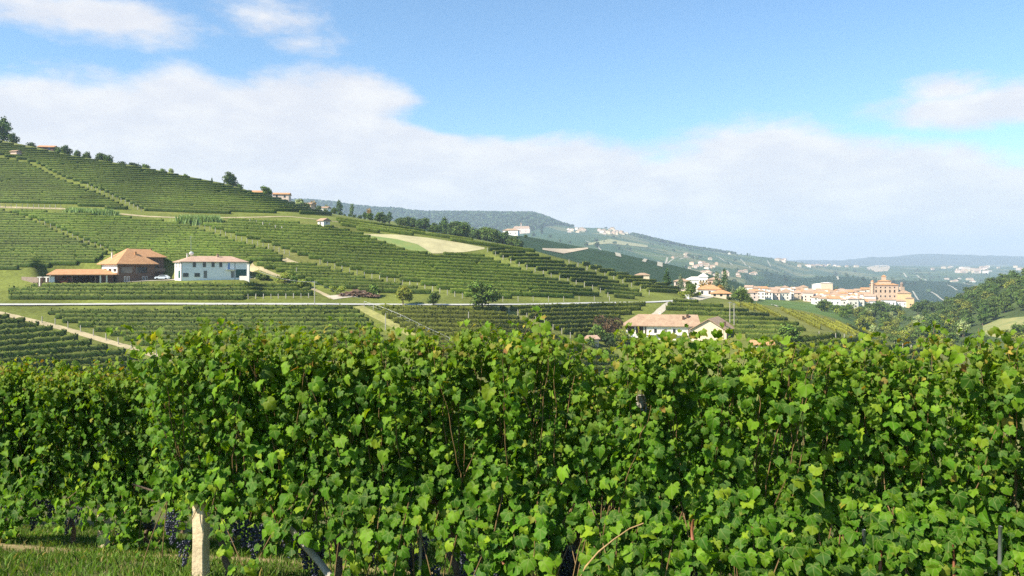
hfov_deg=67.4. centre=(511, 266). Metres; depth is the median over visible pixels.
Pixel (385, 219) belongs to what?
tree
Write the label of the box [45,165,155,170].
vine row
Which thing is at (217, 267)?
house
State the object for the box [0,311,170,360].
farm track
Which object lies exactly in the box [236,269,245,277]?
garage door
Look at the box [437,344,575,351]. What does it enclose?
vine row
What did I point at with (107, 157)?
tree
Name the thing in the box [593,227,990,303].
distant hedgerows
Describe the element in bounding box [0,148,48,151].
vine row
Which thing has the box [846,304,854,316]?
tree
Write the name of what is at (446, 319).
vine row
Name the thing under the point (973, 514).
grapevine
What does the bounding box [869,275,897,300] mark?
castle
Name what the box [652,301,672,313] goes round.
driveway
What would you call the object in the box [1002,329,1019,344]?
tree
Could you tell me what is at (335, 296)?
yard
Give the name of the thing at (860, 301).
house
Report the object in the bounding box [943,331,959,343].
tree
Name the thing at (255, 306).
vine row
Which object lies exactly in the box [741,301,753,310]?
vine row
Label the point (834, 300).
house
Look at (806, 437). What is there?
grapevine
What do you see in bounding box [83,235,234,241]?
vine row
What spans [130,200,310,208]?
vine row
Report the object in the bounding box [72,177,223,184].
vine row
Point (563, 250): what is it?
bare field
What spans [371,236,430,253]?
mown meadow
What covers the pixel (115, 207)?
vine row
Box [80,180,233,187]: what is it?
vine row
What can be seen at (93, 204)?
vine row
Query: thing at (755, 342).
shed
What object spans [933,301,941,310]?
tree
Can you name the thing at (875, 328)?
tree
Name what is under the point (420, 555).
steel stake
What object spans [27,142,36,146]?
tree
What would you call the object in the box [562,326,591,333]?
vine row
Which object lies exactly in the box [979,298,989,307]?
tree
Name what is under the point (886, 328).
tree
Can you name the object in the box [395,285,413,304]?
tree
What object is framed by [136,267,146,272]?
window
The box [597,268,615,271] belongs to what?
vine row
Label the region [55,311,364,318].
vine row
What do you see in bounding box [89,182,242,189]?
vine row
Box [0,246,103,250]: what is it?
vine row
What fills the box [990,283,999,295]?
tree
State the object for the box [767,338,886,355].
vine row
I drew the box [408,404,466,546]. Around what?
grapevine
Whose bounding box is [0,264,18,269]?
vine row
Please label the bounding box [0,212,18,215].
vine row
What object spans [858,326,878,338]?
vine row
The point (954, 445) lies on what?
grapevine
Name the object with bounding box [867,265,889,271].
sandy field
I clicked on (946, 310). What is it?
tree
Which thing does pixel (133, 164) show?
tree
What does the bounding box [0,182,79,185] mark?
vine row
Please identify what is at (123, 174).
vine row
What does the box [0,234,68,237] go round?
vine row
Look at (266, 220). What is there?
vine row
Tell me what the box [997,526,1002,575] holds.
steel stake
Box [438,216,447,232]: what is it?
tree
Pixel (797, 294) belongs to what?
house
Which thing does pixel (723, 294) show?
house
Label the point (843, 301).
house
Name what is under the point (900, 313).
tree
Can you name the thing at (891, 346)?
vine row
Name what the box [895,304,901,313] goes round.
tree
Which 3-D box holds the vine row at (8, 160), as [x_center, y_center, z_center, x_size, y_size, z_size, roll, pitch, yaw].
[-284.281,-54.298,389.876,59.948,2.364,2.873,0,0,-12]
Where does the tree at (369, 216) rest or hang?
on the ground at (656, 252)
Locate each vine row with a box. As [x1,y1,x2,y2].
[0,144,24,146]
[0,146,36,148]
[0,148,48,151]
[0,150,59,153]
[0,152,70,155]
[0,159,17,161]
[0,161,29,163]
[0,163,31,165]
[0,164,36,167]
[0,167,41,169]
[0,168,43,171]
[0,171,48,173]
[0,172,52,175]
[0,174,54,177]
[0,176,59,179]
[0,178,66,181]
[0,180,73,183]
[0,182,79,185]
[0,184,84,187]
[0,186,88,191]
[0,188,95,192]
[0,190,100,194]
[0,192,104,196]
[0,194,109,198]
[0,196,113,200]
[0,199,118,203]
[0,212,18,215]
[0,214,24,217]
[0,217,32,220]
[0,219,36,222]
[0,222,43,224]
[0,224,47,227]
[0,226,52,229]
[0,229,57,231]
[0,231,64,234]
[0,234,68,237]
[0,236,75,239]
[0,238,82,243]
[0,241,89,246]
[0,244,96,247]
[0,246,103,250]
[0,248,107,254]
[0,251,102,256]
[0,254,100,259]
[0,256,96,261]
[0,259,78,264]
[0,262,50,267]
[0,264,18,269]
[0,312,9,318]
[0,316,25,323]
[0,320,39,329]
[0,324,52,334]
[0,329,66,339]
[0,333,77,346]
[0,338,91,351]
[0,343,107,357]
[0,347,125,364]
[0,353,135,369]
[4,154,84,158]
[7,358,159,372]
[8,285,310,290]
[8,289,313,295]
[8,292,244,298]
[12,209,47,212]
[16,156,98,160]
[19,211,92,215]
[27,158,111,162]
[28,214,131,217]
[29,362,177,381]
[31,281,310,287]
[36,160,125,165]
[37,216,163,220]
[41,162,141,167]
[44,218,179,223]
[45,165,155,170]
[47,307,359,314]
[48,167,166,172]
[49,221,191,227]
[52,168,178,174]
[55,223,198,228]
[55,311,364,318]
[57,171,189,177]
[60,226,205,230]
[61,173,201,179]
[62,315,368,322]
[66,175,212,182]
[67,228,214,233]
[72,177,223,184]
[72,230,220,235]
[77,202,123,206]
[78,320,373,326]
[79,232,227,239]
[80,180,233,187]
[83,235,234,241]
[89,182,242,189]
[90,238,245,243]
[93,184,251,192]
[93,324,376,330]
[97,240,255,247]
[98,187,262,194]
[104,243,266,248]
[105,189,272,196]
[105,205,127,208]
[109,191,281,198]
[109,245,273,251]
[110,328,379,335]
[114,193,288,201]
[115,248,277,253]
[117,251,282,256]
[119,195,295,203]
[123,333,382,340]
[125,198,301,206]
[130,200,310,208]
[134,203,322,211]
[139,204,276,212]
[139,337,384,344]
[144,206,230,213]
[155,342,364,349]
[161,253,282,260]
[164,256,250,262]
[168,347,365,354]
[181,353,391,359]
[183,303,352,309]
[202,221,349,230]
[212,225,363,233]
[222,220,333,227]
[223,228,370,237]
[228,218,299,223]
[235,231,376,239]
[247,234,385,244]
[257,260,316,265]
[260,237,395,246]
[264,263,330,268]
[271,240,404,249]
[275,266,341,271]
[280,244,427,253]
[285,270,353,274]
[290,247,493,260]
[296,273,364,277]
[297,250,500,262]
[299,210,331,214]
[305,276,383,281]
[308,254,509,265]
[314,280,401,284]
[322,258,520,269]
[323,283,417,288]
[335,261,532,272]
[336,216,424,230]
[338,219,473,239]
[340,222,413,235]
[349,264,544,276]
[356,226,379,232]
[358,286,430,293]
[363,268,557,280]
[374,303,496,310]
[379,272,569,283]
[381,307,507,314]
[385,312,519,319]
[393,316,526,323]
[399,276,582,287]
[399,321,539,328]
[406,325,551,332]
[416,330,560,338]
[420,280,592,291]
[424,334,564,342]
[435,340,571,346]
[435,351,579,356]
[436,284,598,295]
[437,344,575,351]
[443,251,484,256]
[443,355,585,362]
[450,237,534,252]
[450,287,573,297]
[463,292,511,298]
[488,246,504,250]
[492,249,525,253]
[499,253,538,256]
[509,256,550,259]
[510,301,645,310]
[515,259,564,263]
[519,304,640,313]
[525,262,575,266]
[528,309,631,317]
[536,266,584,270]
[536,358,621,365]
[538,313,620,321]
[546,318,613,324]
[546,364,616,371]
[547,269,596,274]
[552,348,613,353]
[554,322,601,329]
[559,273,607,278]
[560,370,627,377]
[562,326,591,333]
[567,353,618,359]
[570,276,618,282]
[573,331,591,337]
[584,281,627,286]
[589,264,601,268]
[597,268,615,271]
[597,285,639,291]
[605,289,641,295]
[607,271,628,274]
[614,293,634,298]
[616,274,642,278]
[623,277,656,282]
[633,281,667,285]
[639,284,679,289]
[646,287,678,292]
[665,305,748,311]
[667,301,723,306]
[672,298,698,302]
[686,309,769,315]
[717,314,787,320]
[725,318,798,324]
[730,323,805,330]
[734,327,779,333]
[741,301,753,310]
[745,332,777,338]
[747,302,767,312]
[755,302,781,316]
[761,336,860,349]
[761,341,909,359]
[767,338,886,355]
[770,331,840,344]
[776,359,934,378]
[780,306,820,328]
[780,353,929,371]
[785,347,922,366]
[789,308,818,322]
[801,311,836,330]
[808,364,931,383]
[810,312,847,333]
[824,316,856,335]
[835,320,859,333]
[846,323,872,337]
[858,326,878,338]
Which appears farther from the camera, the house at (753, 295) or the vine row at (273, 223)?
the house at (753, 295)
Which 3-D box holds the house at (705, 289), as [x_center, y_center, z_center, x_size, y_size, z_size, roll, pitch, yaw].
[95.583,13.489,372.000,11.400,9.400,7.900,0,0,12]
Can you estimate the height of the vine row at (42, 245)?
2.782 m
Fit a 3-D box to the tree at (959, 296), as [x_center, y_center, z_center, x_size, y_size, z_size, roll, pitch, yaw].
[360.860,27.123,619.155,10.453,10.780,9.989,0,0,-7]
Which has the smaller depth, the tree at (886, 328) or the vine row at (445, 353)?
the vine row at (445, 353)
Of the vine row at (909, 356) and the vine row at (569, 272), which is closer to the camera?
the vine row at (909, 356)
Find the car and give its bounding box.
[154,275,169,279]
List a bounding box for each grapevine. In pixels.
[0,353,108,537]
[0,356,148,545]
[0,382,30,520]
[2,410,105,526]
[51,363,207,551]
[74,400,155,530]
[106,314,297,575]
[142,415,191,534]
[144,358,264,552]
[210,508,264,538]
[224,358,366,563]
[227,322,441,575]
[308,368,454,565]
[323,306,574,575]
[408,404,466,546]
[411,378,546,573]
[429,411,537,550]
[452,319,706,575]
[503,370,598,574]
[561,372,701,575]
[597,322,847,575]
[668,371,807,575]
[683,405,774,551]
[739,409,869,537]
[744,365,888,561]
[752,327,941,575]
[853,376,976,575]
[855,319,1023,575]
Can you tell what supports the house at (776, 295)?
on the ground at (656, 252)
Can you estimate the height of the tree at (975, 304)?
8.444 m
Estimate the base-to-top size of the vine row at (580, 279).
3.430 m
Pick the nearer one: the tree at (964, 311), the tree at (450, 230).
the tree at (964, 311)
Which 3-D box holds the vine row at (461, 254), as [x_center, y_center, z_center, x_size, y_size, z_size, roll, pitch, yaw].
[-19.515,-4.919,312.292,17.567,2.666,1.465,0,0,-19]
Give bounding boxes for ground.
[0,140,1023,489]
[0,496,1022,575]
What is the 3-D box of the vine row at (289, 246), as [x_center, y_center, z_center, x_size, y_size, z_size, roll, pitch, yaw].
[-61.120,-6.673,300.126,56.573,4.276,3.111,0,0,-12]
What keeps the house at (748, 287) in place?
on the ground at (656, 252)
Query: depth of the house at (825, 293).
731.84 m
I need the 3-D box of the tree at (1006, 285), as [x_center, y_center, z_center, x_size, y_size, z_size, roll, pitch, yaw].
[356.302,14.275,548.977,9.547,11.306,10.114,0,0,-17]
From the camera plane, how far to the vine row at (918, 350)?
192.01 m
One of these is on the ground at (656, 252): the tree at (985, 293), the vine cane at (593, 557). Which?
the tree at (985, 293)
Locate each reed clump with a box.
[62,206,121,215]
[175,213,223,225]
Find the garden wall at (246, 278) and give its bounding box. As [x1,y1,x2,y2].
[239,276,249,281]
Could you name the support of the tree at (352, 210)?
on the ground at (656, 252)
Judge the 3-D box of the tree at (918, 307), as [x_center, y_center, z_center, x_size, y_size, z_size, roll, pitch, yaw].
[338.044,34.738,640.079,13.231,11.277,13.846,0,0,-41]
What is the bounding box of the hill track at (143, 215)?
[0,206,335,221]
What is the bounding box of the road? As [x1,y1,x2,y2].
[0,300,671,304]
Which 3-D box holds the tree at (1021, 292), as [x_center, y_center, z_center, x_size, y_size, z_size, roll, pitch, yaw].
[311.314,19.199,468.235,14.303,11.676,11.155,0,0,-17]
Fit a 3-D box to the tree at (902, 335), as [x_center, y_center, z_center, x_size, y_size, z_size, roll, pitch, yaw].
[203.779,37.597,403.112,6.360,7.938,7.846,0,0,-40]
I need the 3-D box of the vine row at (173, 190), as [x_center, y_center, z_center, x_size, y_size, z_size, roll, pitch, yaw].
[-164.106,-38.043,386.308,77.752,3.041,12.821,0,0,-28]
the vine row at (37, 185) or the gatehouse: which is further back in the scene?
the gatehouse
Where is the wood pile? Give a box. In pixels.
[339,289,380,297]
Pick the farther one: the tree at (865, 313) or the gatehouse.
the gatehouse
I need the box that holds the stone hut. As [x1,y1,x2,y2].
[317,218,330,225]
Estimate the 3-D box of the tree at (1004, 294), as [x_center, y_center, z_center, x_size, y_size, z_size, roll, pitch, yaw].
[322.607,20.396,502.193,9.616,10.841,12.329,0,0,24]
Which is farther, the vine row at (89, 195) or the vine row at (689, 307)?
the vine row at (89, 195)
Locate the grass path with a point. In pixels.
(373, 314)
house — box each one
[37,145,57,150]
[97,248,167,282]
[173,253,247,280]
[272,193,291,201]
[321,206,331,210]
[502,229,519,235]
[674,279,688,290]
[686,277,698,292]
[697,285,721,295]
[698,273,708,286]
[707,277,720,284]
[710,290,731,298]
[744,285,753,289]
[747,290,756,300]
[758,289,764,299]
[765,290,769,299]
[765,290,772,299]
[773,291,779,299]
[778,290,789,299]
[794,291,800,299]
[803,291,813,301]
[811,295,820,304]
[813,289,823,291]
[819,291,829,294]
[827,296,840,305]
[841,298,845,305]
[846,297,857,308]
[857,297,863,306]
[860,287,869,291]
[863,294,875,297]
[864,298,875,302]
[880,298,895,305]
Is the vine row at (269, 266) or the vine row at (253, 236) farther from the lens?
the vine row at (253, 236)
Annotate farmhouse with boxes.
[623,312,734,340]
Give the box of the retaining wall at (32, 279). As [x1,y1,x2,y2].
[22,277,37,282]
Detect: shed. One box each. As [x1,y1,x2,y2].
[9,150,21,153]
[584,335,599,346]
[749,340,774,352]
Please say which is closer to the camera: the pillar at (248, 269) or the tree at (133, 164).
the pillar at (248, 269)
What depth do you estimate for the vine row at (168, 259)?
281.13 m
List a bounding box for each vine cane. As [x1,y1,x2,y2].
[270,504,294,554]
[581,523,643,575]
[690,519,693,539]
[878,550,881,570]
[952,544,955,575]
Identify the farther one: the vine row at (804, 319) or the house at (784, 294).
the house at (784, 294)
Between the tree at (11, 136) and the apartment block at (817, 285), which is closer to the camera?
the tree at (11, 136)
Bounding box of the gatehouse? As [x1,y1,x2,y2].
[905,297,914,307]
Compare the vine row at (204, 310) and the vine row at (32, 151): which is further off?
the vine row at (32, 151)
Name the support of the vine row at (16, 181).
on the ground at (656, 252)
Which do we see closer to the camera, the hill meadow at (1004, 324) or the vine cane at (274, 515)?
the vine cane at (274, 515)
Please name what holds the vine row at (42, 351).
on the ground at (656, 252)
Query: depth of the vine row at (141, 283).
250.41 m
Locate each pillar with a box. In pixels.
[37,277,43,286]
[247,264,249,275]
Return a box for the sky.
[0,0,1023,260]
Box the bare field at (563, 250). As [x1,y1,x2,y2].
[542,247,587,252]
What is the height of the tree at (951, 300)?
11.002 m
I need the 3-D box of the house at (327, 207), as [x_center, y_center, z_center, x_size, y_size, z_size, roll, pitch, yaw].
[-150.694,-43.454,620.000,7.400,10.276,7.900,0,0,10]
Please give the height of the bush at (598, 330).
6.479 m
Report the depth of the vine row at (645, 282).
330.93 m
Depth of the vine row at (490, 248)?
328.76 m
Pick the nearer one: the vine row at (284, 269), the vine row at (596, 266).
the vine row at (284, 269)
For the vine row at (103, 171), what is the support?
on the ground at (656, 252)
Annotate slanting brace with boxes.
[290,526,331,575]
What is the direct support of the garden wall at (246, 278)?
on the ground at (656, 252)
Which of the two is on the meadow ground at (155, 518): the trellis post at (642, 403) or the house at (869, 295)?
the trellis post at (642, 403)
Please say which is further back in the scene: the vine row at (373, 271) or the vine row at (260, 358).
the vine row at (373, 271)
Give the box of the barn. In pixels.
[635,273,648,278]
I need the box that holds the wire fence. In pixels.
[364,301,449,338]
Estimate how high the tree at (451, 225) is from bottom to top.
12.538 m
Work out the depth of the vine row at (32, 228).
309.31 m
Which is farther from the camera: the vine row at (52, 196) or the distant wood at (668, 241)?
the distant wood at (668, 241)
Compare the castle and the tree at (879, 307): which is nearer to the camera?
the tree at (879, 307)
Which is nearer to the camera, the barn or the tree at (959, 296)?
the barn
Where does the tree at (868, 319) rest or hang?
on the ground at (656, 252)
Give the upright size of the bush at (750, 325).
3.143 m
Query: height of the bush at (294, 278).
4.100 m
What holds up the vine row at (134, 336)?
on the ground at (656, 252)
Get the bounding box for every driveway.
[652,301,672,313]
[689,295,711,299]
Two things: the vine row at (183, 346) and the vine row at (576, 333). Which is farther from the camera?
the vine row at (576, 333)
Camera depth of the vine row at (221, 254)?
282.55 m
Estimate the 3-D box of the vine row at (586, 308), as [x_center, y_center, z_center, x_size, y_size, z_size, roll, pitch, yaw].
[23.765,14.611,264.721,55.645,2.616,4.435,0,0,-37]
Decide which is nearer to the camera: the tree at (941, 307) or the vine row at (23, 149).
the vine row at (23, 149)
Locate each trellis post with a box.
[97,428,109,547]
[192,502,209,575]
[636,394,647,438]
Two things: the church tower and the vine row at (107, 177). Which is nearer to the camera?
the vine row at (107, 177)
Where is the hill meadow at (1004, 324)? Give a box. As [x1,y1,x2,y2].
[983,317,1023,337]
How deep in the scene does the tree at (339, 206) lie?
698.98 m
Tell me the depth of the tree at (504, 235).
563.46 m
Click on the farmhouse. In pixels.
(655, 324)
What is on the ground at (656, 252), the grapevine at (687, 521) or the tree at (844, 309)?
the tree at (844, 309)
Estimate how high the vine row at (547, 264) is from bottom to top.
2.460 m
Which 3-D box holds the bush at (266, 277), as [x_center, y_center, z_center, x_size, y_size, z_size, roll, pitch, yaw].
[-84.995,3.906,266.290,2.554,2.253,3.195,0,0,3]
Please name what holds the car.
on the ground at (656, 252)
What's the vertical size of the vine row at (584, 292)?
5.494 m
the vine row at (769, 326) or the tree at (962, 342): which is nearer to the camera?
the vine row at (769, 326)
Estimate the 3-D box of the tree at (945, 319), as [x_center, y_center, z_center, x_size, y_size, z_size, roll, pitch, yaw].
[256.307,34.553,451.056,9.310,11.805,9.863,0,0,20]
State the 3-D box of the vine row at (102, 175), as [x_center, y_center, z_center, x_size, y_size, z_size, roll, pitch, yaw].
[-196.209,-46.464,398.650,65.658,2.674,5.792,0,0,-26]
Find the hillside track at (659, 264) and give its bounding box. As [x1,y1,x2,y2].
[657,257,667,266]
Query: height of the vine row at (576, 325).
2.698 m
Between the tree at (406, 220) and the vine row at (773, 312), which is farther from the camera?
the tree at (406, 220)
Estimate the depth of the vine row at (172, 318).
228.19 m
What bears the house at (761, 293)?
on the ground at (656, 252)
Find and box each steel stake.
[418,530,421,575]
[862,529,865,566]
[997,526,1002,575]
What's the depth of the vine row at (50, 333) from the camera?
212.25 m
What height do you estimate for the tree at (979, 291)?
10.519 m
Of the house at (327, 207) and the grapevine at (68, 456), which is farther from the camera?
the house at (327, 207)
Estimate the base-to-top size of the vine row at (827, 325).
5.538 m
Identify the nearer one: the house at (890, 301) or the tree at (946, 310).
the tree at (946, 310)
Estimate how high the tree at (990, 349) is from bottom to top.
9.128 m
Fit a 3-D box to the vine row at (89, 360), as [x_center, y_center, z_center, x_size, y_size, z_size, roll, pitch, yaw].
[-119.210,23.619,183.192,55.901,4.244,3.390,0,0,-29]
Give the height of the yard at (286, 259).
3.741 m
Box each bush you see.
[262,275,269,279]
[274,272,292,282]
[289,275,299,282]
[296,279,311,286]
[334,285,346,293]
[367,283,379,294]
[500,305,507,311]
[584,337,597,346]
[587,323,607,340]
[602,332,619,346]
[613,329,629,342]
[745,324,754,328]
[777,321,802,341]
[838,310,850,317]
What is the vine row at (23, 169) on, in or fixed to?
on the ground at (656, 252)
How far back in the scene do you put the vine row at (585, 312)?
261.48 m
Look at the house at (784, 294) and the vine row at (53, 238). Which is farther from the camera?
the house at (784, 294)
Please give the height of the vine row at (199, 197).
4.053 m
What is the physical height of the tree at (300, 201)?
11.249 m
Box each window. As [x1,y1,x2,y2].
[121,267,132,272]
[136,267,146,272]
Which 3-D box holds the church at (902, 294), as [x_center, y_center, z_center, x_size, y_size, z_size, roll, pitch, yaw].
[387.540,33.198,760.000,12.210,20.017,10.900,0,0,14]
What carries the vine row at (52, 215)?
on the ground at (656, 252)
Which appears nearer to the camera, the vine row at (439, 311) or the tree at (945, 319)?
the vine row at (439, 311)
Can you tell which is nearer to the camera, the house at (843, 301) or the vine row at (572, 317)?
the vine row at (572, 317)
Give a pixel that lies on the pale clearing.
(608, 241)
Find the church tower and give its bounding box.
[899,282,904,290]
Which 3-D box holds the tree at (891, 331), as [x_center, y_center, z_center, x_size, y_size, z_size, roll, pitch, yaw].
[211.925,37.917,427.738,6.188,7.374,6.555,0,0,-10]
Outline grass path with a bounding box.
[355,305,418,340]
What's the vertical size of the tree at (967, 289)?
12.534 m
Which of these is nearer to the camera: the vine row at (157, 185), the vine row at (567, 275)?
the vine row at (567, 275)
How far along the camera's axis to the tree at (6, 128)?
461.28 m
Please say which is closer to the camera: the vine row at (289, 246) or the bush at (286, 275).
the bush at (286, 275)
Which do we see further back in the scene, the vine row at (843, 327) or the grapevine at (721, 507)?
the vine row at (843, 327)
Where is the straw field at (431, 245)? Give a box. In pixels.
[369,234,484,252]
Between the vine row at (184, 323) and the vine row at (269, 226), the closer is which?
the vine row at (184, 323)
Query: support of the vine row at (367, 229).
on the ground at (656, 252)
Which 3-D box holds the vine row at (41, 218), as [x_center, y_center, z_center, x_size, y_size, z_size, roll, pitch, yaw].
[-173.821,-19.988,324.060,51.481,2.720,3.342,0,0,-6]
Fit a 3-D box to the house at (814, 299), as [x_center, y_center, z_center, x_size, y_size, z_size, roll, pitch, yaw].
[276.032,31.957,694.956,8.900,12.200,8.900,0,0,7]
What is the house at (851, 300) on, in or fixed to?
on the ground at (656, 252)
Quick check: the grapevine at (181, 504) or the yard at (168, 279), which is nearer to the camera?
the grapevine at (181, 504)
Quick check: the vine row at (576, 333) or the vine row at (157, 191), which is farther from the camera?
the vine row at (157, 191)
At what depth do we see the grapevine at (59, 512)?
11.40 m
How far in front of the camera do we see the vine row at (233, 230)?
312.40 m
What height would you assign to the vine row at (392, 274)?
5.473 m
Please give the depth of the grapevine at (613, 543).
7.88 m
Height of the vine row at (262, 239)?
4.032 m
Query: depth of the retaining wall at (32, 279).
263.35 m
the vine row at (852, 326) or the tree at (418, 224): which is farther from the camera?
the tree at (418, 224)
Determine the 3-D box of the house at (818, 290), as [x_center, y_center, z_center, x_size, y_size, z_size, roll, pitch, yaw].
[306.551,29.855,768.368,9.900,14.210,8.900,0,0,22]
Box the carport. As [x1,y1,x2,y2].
[46,269,116,282]
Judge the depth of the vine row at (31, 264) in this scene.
276.64 m
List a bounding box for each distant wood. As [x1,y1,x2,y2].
[291,198,573,232]
[631,232,736,253]
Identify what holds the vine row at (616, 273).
on the ground at (656, 252)
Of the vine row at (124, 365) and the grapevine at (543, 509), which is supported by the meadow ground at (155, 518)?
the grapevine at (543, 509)
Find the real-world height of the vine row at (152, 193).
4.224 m
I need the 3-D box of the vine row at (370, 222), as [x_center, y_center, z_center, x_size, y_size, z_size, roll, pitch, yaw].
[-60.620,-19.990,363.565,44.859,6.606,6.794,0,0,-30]
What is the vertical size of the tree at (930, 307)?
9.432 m
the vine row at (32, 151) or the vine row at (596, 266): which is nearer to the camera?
the vine row at (596, 266)
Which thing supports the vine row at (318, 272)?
on the ground at (656, 252)
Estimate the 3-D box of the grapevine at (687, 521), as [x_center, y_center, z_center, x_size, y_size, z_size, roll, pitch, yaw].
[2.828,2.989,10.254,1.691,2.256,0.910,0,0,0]
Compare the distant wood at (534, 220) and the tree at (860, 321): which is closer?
the tree at (860, 321)
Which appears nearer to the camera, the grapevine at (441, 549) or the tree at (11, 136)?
the grapevine at (441, 549)
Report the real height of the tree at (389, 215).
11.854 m
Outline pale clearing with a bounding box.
[588,239,647,246]
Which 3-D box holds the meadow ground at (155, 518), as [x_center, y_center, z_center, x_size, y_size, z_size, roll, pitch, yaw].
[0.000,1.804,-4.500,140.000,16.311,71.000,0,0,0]
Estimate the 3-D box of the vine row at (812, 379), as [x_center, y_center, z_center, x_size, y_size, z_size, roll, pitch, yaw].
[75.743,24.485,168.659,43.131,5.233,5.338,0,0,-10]
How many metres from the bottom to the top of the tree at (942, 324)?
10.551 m
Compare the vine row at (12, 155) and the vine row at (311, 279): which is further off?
the vine row at (12, 155)
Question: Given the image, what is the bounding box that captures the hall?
[896,299,905,306]
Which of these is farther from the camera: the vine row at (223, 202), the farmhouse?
the vine row at (223, 202)
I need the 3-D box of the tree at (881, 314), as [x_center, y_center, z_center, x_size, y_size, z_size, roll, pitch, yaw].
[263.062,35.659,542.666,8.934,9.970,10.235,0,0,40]
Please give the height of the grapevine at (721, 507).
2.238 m
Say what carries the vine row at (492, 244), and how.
on the ground at (656, 252)
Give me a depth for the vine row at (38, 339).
208.29 m
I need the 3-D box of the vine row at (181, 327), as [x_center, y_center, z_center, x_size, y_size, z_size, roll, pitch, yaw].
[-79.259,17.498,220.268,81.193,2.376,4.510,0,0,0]
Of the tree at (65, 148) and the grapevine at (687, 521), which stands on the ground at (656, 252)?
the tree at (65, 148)
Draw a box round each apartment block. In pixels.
[812,283,820,287]
[821,282,832,289]
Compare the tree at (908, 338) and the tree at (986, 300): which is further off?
the tree at (986, 300)
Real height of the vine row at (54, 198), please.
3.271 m
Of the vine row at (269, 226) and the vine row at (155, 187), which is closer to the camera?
the vine row at (269, 226)
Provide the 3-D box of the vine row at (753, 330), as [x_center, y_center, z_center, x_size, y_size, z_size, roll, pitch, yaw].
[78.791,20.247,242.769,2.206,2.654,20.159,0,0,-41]
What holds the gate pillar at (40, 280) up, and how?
on the ground at (656, 252)
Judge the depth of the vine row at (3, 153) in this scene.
412.44 m
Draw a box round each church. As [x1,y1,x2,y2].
[513,223,530,233]
[897,290,911,299]
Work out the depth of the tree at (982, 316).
450.10 m
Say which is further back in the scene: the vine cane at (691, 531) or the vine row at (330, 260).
the vine row at (330, 260)
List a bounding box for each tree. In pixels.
[0,116,12,141]
[8,132,19,142]
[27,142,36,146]
[55,147,61,151]
[60,145,72,154]
[73,151,81,156]
[81,151,91,157]
[94,152,104,159]
[103,154,114,161]
[127,162,140,165]
[222,171,237,185]
[260,185,272,194]
[295,198,303,205]
[330,207,337,213]
[336,199,342,210]
[350,203,353,214]
[366,213,373,219]
[374,212,384,221]
[382,215,388,222]
[387,212,392,223]
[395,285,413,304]
[397,217,403,225]
[401,216,410,226]
[408,217,416,227]
[415,219,429,228]
[415,220,420,227]
[421,217,429,229]
[426,291,440,304]
[434,226,442,232]
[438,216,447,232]
[447,221,459,233]
[447,228,453,234]
[453,222,470,236]
[467,279,502,307]
[470,229,480,238]
[480,226,490,240]
[485,228,500,241]
[499,232,508,243]
[508,235,519,245]
[592,315,622,334]
[662,268,671,284]
[677,274,684,290]
[677,290,691,297]
[685,282,698,295]
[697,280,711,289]
[711,271,722,286]
[720,269,731,291]
[724,279,730,291]
[730,289,746,301]
[735,286,748,293]
[744,293,750,302]
[815,300,826,310]
[824,299,834,311]
[829,305,839,312]
[838,306,851,313]
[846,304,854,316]
[852,315,867,326]
[853,306,862,316]
[859,310,868,316]
[864,302,877,308]
[864,316,871,327]
[868,325,878,332]
[871,300,887,311]
[871,308,877,317]
[878,310,889,318]
[880,320,896,330]
[881,304,896,311]
[883,325,890,333]
[886,333,901,342]
[887,328,895,337]
[891,318,899,326]
[893,331,906,341]
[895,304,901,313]
[896,309,904,317]
[900,328,915,341]
[909,302,925,314]
[910,315,926,322]
[911,329,932,338]
[915,322,929,328]
[920,299,929,309]
[922,309,928,316]
[923,313,940,325]
[926,301,935,311]
[928,327,941,335]
[932,320,950,333]
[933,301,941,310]
[937,303,944,310]
[941,315,955,331]
[942,306,951,314]
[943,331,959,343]
[944,314,957,321]
[946,297,955,304]
[949,303,961,318]
[951,321,967,336]
[954,294,964,300]
[955,320,970,336]
[956,299,972,313]
[958,308,973,318]
[959,313,974,323]
[959,339,969,346]
[962,286,973,293]
[964,293,977,301]
[969,289,978,299]
[971,300,980,309]
[974,301,989,315]
[974,332,988,343]
[975,289,990,299]
[976,307,988,324]
[977,344,993,353]
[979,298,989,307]
[981,291,994,299]
[983,277,995,283]
[984,283,1001,292]
[986,307,1002,319]
[987,298,998,309]
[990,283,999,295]
[994,296,1014,312]
[995,278,1005,288]
[996,273,1006,281]
[998,290,1012,302]
[1002,279,1015,288]
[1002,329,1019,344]
[1008,270,1021,276]
[1010,322,1023,336]
[1012,289,1023,301]
[1014,276,1023,288]
[1016,296,1023,307]
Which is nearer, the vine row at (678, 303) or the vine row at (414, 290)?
the vine row at (414, 290)
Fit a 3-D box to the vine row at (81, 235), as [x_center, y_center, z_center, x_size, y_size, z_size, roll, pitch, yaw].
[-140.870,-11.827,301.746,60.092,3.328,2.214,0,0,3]
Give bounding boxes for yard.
[130,276,253,281]
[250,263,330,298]
[283,258,297,262]
[327,293,378,298]
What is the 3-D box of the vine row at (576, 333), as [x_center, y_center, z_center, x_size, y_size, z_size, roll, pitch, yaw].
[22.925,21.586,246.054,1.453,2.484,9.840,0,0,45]
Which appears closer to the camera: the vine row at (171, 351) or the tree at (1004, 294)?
the vine row at (171, 351)

